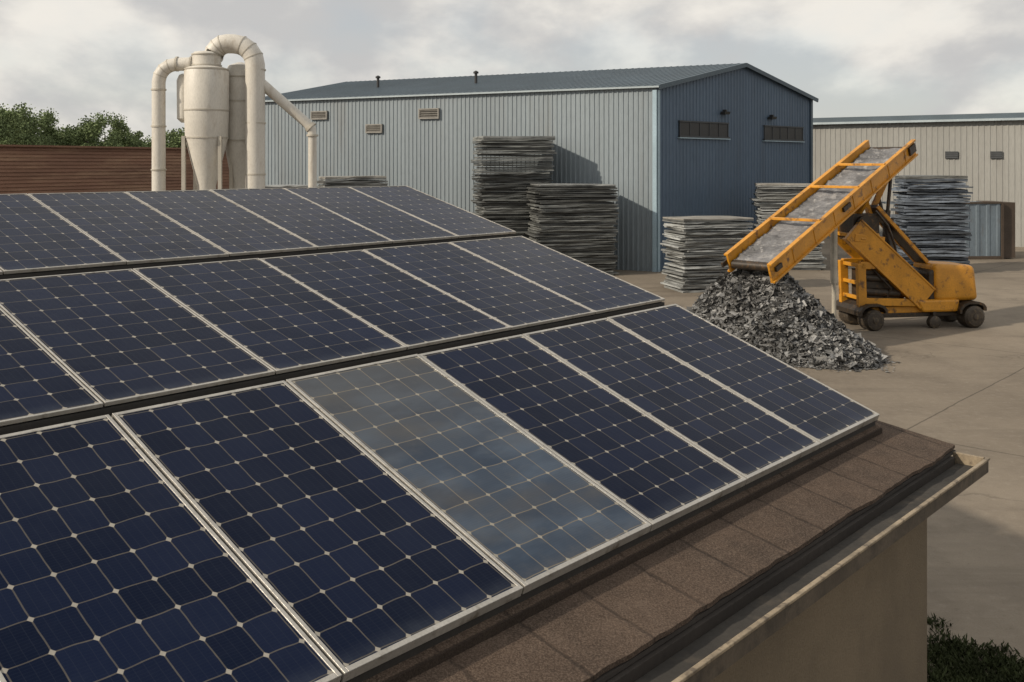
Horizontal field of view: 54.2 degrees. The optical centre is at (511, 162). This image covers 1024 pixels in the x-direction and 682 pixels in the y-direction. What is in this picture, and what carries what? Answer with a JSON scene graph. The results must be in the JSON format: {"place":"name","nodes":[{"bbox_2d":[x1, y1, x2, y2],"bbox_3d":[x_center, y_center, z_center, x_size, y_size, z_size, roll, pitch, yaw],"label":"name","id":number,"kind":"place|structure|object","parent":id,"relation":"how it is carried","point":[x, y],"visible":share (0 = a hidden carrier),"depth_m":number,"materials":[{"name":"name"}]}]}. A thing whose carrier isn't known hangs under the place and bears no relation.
{"place":"outdoors","nodes":[
{"label":"outdoors","id":0,"kind":"place"},
{"bbox_2d":[0,144,228,193],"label":"fence","id":1,"kind":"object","parent":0,"point":[27,169],"depth_m":34.79,"materials":[{"name":"brown wood"}]},
{"bbox_2d":[0,0,1023,143],"label":"sky","id":2,"kind":"structure","parent":0,"point":[76,59],"materials":[{"name":"grey"}]},
{"bbox_2d":[265,63,818,271],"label":"warehouse","id":3,"kind":"structure","parent":0,"point":[655,145],"depth_m":45.49,"materials":[{"name":"grey metal"}]},
{"bbox_2d":[678,120,730,139],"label":"window","id":4,"kind":"structure","parent":3,"relation":"in","point":[699,129],"depth_m":43.56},
{"bbox_2d":[762,125,803,141],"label":"window","id":5,"kind":"structure","parent":3,"relation":"in","point":[772,133],"depth_m":48.08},
{"bbox_2d":[611,239,1023,681],"bbox_3d":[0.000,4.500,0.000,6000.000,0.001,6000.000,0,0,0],"label":"ground","id":6,"kind":"structure","parent":0,"point":[958,385],"depth_m":18.26,"materials":[{"name":"concrete"}]},
{"bbox_2d":[0,108,27,144],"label":"tree","id":7,"kind":"object","parent":6,"relation":"on","point":[10,120],"visible":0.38,"depth_m":79.88,"materials":[{"name":"green plant"}]},
{"bbox_2d":[0,102,51,144],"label":"tree","id":8,"kind":"object","parent":6,"relation":"on","point":[34,140],"visible":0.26,"depth_m":83.81,"materials":[{"name":"green plant"}]},
{"bbox_2d":[5,107,70,145],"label":"tree","id":9,"kind":"object","parent":6,"relation":"on","point":[50,140],"visible":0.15,"depth_m":88.20,"materials":[{"name":"green plant"}]},
{"bbox_2d":[46,124,91,145],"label":"tree","id":10,"kind":"object","parent":6,"relation":"on","point":[64,141],"visible":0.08,"depth_m":90.83,"materials":[{"name":"green plant"}]},
{"bbox_2d":[70,127,100,144],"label":"tree","id":11,"kind":"object","parent":6,"relation":"on","point":[95,140],"visible":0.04,"depth_m":95.88,"materials":[{"name":"green plant"}]},
{"bbox_2d":[69,110,130,146],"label":"tree","id":12,"kind":"object","parent":6,"relation":"on","point":[91,130],"visible":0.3,"depth_m":88.73,"materials":[{"name":"green plant"}]},
{"bbox_2d":[107,128,149,146],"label":"tree","id":13,"kind":"object","parent":6,"relation":"on","point":[131,140],"visible":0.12,"depth_m":93.42,"materials":[{"name":"green plant"}]},
{"bbox_2d":[142,135,151,146],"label":"tree","id":14,"kind":"object","parent":6,"relation":"on","point":[148,141],"visible":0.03,"depth_m":98.27,"materials":[{"name":"green plant"}]},
{"bbox_2d":[166,127,186,147],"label":"tree","id":15,"kind":"object","parent":6,"relation":"on","point":[173,138],"visible":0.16,"depth_m":84.82,"materials":[{"name":"green plant"}]},
{"bbox_2d":[151,34,317,190],"bbox_3d":[-7.313,0.575,26.407,4.205,7.853,1.557,0,0,-17],"label":"cyclone dust collector","id":16,"kind":"object","parent":6,"relation":"on","point":[220,110],"visible":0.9,"depth_m":25.84,"materials":[{"name":"beige paint"}]},
{"bbox_2d":[265,185,307,187],"bbox_3d":[-7.395,2.622,33.014,1.920,3.788,1.652,0,0,-8],"label":"panel stack","id":17,"kind":"object","parent":6,"relation":"on","point":[285,186],"visible":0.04,"depth_m":32.31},
{"bbox_2d":[317,176,387,186],"bbox_3d":[-6.412,2.516,40.003,2.748,4.001,2.161,0,0,-18],"label":"panel stack","id":18,"kind":"object","parent":6,"relation":"on","point":[347,181],"visible":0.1,"depth_m":39.18,"materials":[{"name":"grey metal"}]},
{"bbox_2d":[471,136,556,237],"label":"panel stack","id":19,"kind":"object","parent":6,"relation":"on","point":[500,194],"visible":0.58,"depth_m":41.39,"materials":[{"name":"grey metal"}]},
{"bbox_2d":[111,416,989,681],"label":"rendered building","id":20,"kind":"structure","parent":6,"relation":"on","point":[813,569],"depth_m":5.18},
{"bbox_2d":[2,234,509,274],"bbox_3d":[-2.897,0.699,6.408,0.050,0.050,8.670,0,0,42],"label":"mounting rail","id":21,"kind":"object","parent":20,"relation":"on","point":[229,256],"visible":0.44,"depth_m":7.25,"materials":[{"name":"silver metal"}]},
{"bbox_2d":[0,234,513,279],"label":"gap flashing","id":22,"kind":"object","parent":21,"relation":"attached to","point":[206,260],"visible":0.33,"depth_m":7.30,"materials":[{"name":"metal"}]},
{"bbox_2d":[0,302,659,426],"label":"mounting rail","id":23,"kind":"object","parent":20,"relation":"attached to","point":[325,365],"visible":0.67,"depth_m":5.81,"materials":[{"name":"silver metal"}]},
{"bbox_2d":[0,302,664,434],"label":"gap flashing","id":24,"kind":"object","parent":23,"relation":"attached to","point":[40,423],"visible":0.67,"depth_m":5.58,"materials":[{"name":"metal"}]},
{"bbox_2d":[260,250,510,349],"bbox_3d":[-0.935,0.939,7.199,1.678,0.022,0.976,21,14,40],"label":"solar panel","id":25,"kind":"object","parent":23,"relation":"on","point":[409,311],"visible":0.96,"depth_m":7.12,"materials":[{"name":"glass"}]},
{"bbox_2d":[340,421,874,681],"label":"mounting rail","id":26,"kind":"object","parent":20,"relation":"on","point":[370,673],"visible":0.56,"depth_m":4.64,"materials":[{"name":"silver metal"}]},
{"bbox_2d":[0,414,341,681],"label":"solar panel","id":27,"kind":"object","parent":26,"relation":"on","point":[120,561],"visible":1,"depth_m":3.75,"materials":[{"name":"glass"}]},
{"bbox_2d":[111,380,522,681],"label":"solar panel","id":28,"kind":"object","parent":26,"relation":"on","point":[352,556],"visible":0.94,"depth_m":4.39,"materials":[{"name":"glass"}]},
{"bbox_2d":[286,354,651,593],"bbox_3d":[-0.271,1.528,5.273,1.851,0.045,0.977,26,17,39],"label":"solar panel","id":29,"kind":"object","parent":26,"relation":"on","point":[525,511],"visible":0.91,"depth_m":5.15,"materials":[{"name":"glass"}]},
{"bbox_2d":[418,334,746,531],"bbox_3d":[0.385,1.530,6.013,1.851,0.046,0.977,26,17,39],"label":"solar panel","id":30,"kind":"object","parent":26,"relation":"on","point":[652,471],"visible":0.88,"depth_m":5.90,"materials":[{"name":"glass"}]},
{"bbox_2d":[522,318,820,484],"bbox_3d":[1.040,1.530,6.752,1.851,0.046,0.977,26,17,39],"label":"solar panel","id":31,"kind":"object","parent":26,"relation":"on","point":[745,438],"visible":0.87,"depth_m":6.65,"materials":[{"name":"glass"}]},
{"bbox_2d":[607,304,879,447],"bbox_3d":[1.697,1.528,7.491,1.851,0.046,0.977,26,17,38],"label":"solar panel","id":32,"kind":"object","parent":26,"relation":"on","point":[820,412],"visible":0.88,"depth_m":7.40,"materials":[{"name":"glass"}]},
{"bbox_2d":[525,183,618,275],"bbox_3d":[2.430,2.671,40.597,3.535,3.666,2.131,0,0,-10],"label":"panel stack","id":33,"kind":"object","parent":6,"relation":"on","point":[578,222],"visible":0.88,"depth_m":39.79,"materials":[{"name":"grey metal"}]},
{"bbox_2d":[660,216,753,292],"bbox_3d":[7.010,3.225,35.776,3.047,2.575,2.122,0,0,-14],"label":"panel stack","id":34,"kind":"object","parent":6,"relation":"on","point":[696,248],"visible":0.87,"depth_m":34.95,"materials":[{"name":"grey metal"}]},
{"bbox_2d":[750,183,826,269],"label":"panel stack","id":35,"kind":"object","parent":6,"relation":"on","point":[770,199],"visible":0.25,"depth_m":42.15,"materials":[{"name":"grey metal"}]},
{"bbox_2d":[686,245,897,371],"bbox_3d":[6.400,3.290,24.600,6.400,2.527,8.000,0,0,0],"label":"scrap heap","id":36,"kind":"object","parent":6,"relation":"on","point":[786,318],"visible":0.76,"depth_m":23.23,"materials":[{"name":"grey metal"}]},
{"bbox_2d":[721,139,986,330],"bbox_3d":[8.815,1.915,26.714,8.829,5.183,3.250,0,0,-31],"label":"mobile conveyor","id":37,"kind":"object","parent":6,"relation":"on","point":[832,203],"visible":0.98,"depth_m":27.07,"materials":[{"name":"yellow metal"}]},
{"bbox_2d":[890,175,972,266],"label":"panel stack","id":38,"kind":"object","parent":6,"relation":"on","point":[930,218],"visible":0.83,"depth_m":40.89,"materials":[{"name":"grey metal"}]},
{"bbox_2d":[882,201,1014,258],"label":"shipping container","id":39,"kind":"object","parent":6,"relation":"on","point":[992,225],"visible":0.38,"depth_m":46.75,"materials":[{"name":"grey metal"}]},
{"bbox_2d":[927,613,1023,681],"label":"weeds","id":40,"kind":"object","parent":6,"relation":"on","point":[1002,665],"visible":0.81,"depth_m":8.97,"materials":[{"name":"green plant"}]},
{"bbox_2d":[813,112,1023,246],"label":"beige building","id":41,"kind":"structure","parent":0,"point":[984,152],"depth_m":55.52,"materials":[{"name":"beige metal"}]},
{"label":"mounting rail","id":42,"kind":"object","parent":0,"visible":0},
{"bbox_2d":[0,308,102,425],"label":"solar panel","id":43,"kind":"object","parent":42,"relation":"on","point":[38,380],"visible":1,"depth_m":4.88,"materials":[{"name":"glass"}]},
{"bbox_2d":[0,269,274,405],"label":"solar panel","id":44,"kind":"object","parent":42,"relation":"on","point":[109,337],"visible":1,"depth_m":5.62,"materials":[{"name":"glass"}]},
{"bbox_2d":[133,258,406,373],"bbox_3d":[-1.589,0.937,6.463,1.678,0.023,0.976,21,14,40],"label":"solar panel","id":45,"kind":"object","parent":42,"relation":"on","point":[277,321],"visible":1,"depth_m":6.37,"materials":[{"name":"glass"}]},
{"bbox_2d":[363,242,594,329],"bbox_3d":[-0.282,0.937,7.936,1.678,0.025,0.976,21,14,40],"label":"solar panel","id":46,"kind":"object","parent":42,"relation":"on","point":[512,300],"visible":1,"depth_m":7.87,"materials":[{"name":"glass"}]},
{"bbox_2d":[449,236,664,313],"bbox_3d":[0.372,0.936,8.672,1.678,0.025,0.976,21,14,40],"label":"solar panel","id":47,"kind":"object","parent":42,"relation":"on","point":[597,291],"visible":1,"depth_m":8.61,"materials":[{"name":"glass"}]},
{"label":"mounting rail","id":48,"kind":"object","parent":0,"visible":0},
{"bbox_2d":[0,193,125,273],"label":"solar panel","id":49,"kind":"object","parent":48,"relation":"on","point":[36,235],"visible":1,"depth_m":6.78,"materials":[{"name":"glass"}]},
{"bbox_2d":[28,192,228,264],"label":"solar panel","id":50,"kind":"object","parent":48,"relation":"on","point":[127,228],"visible":1,"depth_m":7.44,"materials":[{"name":"glass"}]},
{"bbox_2d":[126,190,316,255],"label":"solar panel","id":51,"kind":"object","parent":48,"relation":"on","point":[226,225],"visible":1,"depth_m":8.03,"materials":[{"name":"glass"}]},
{"bbox_2d":[210,188,392,248],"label":"solar panel","id":52,"kind":"object","parent":48,"relation":"on","point":[318,226],"visible":1,"depth_m":8.63,"materials":[{"name":"glass"}]},
{"bbox_2d":[285,187,457,242],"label":"solar panel","id":53,"kind":"object","parent":48,"relation":"on","point":[394,224],"visible":0.99,"depth_m":9.22,"materials":[{"name":"glass"}]},
{"bbox_2d":[350,186,515,237],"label":"solar panel","id":54,"kind":"object","parent":48,"relation":"on","point":[453,219],"visible":0.99,"depth_m":9.82,"materials":[{"name":"glass"}]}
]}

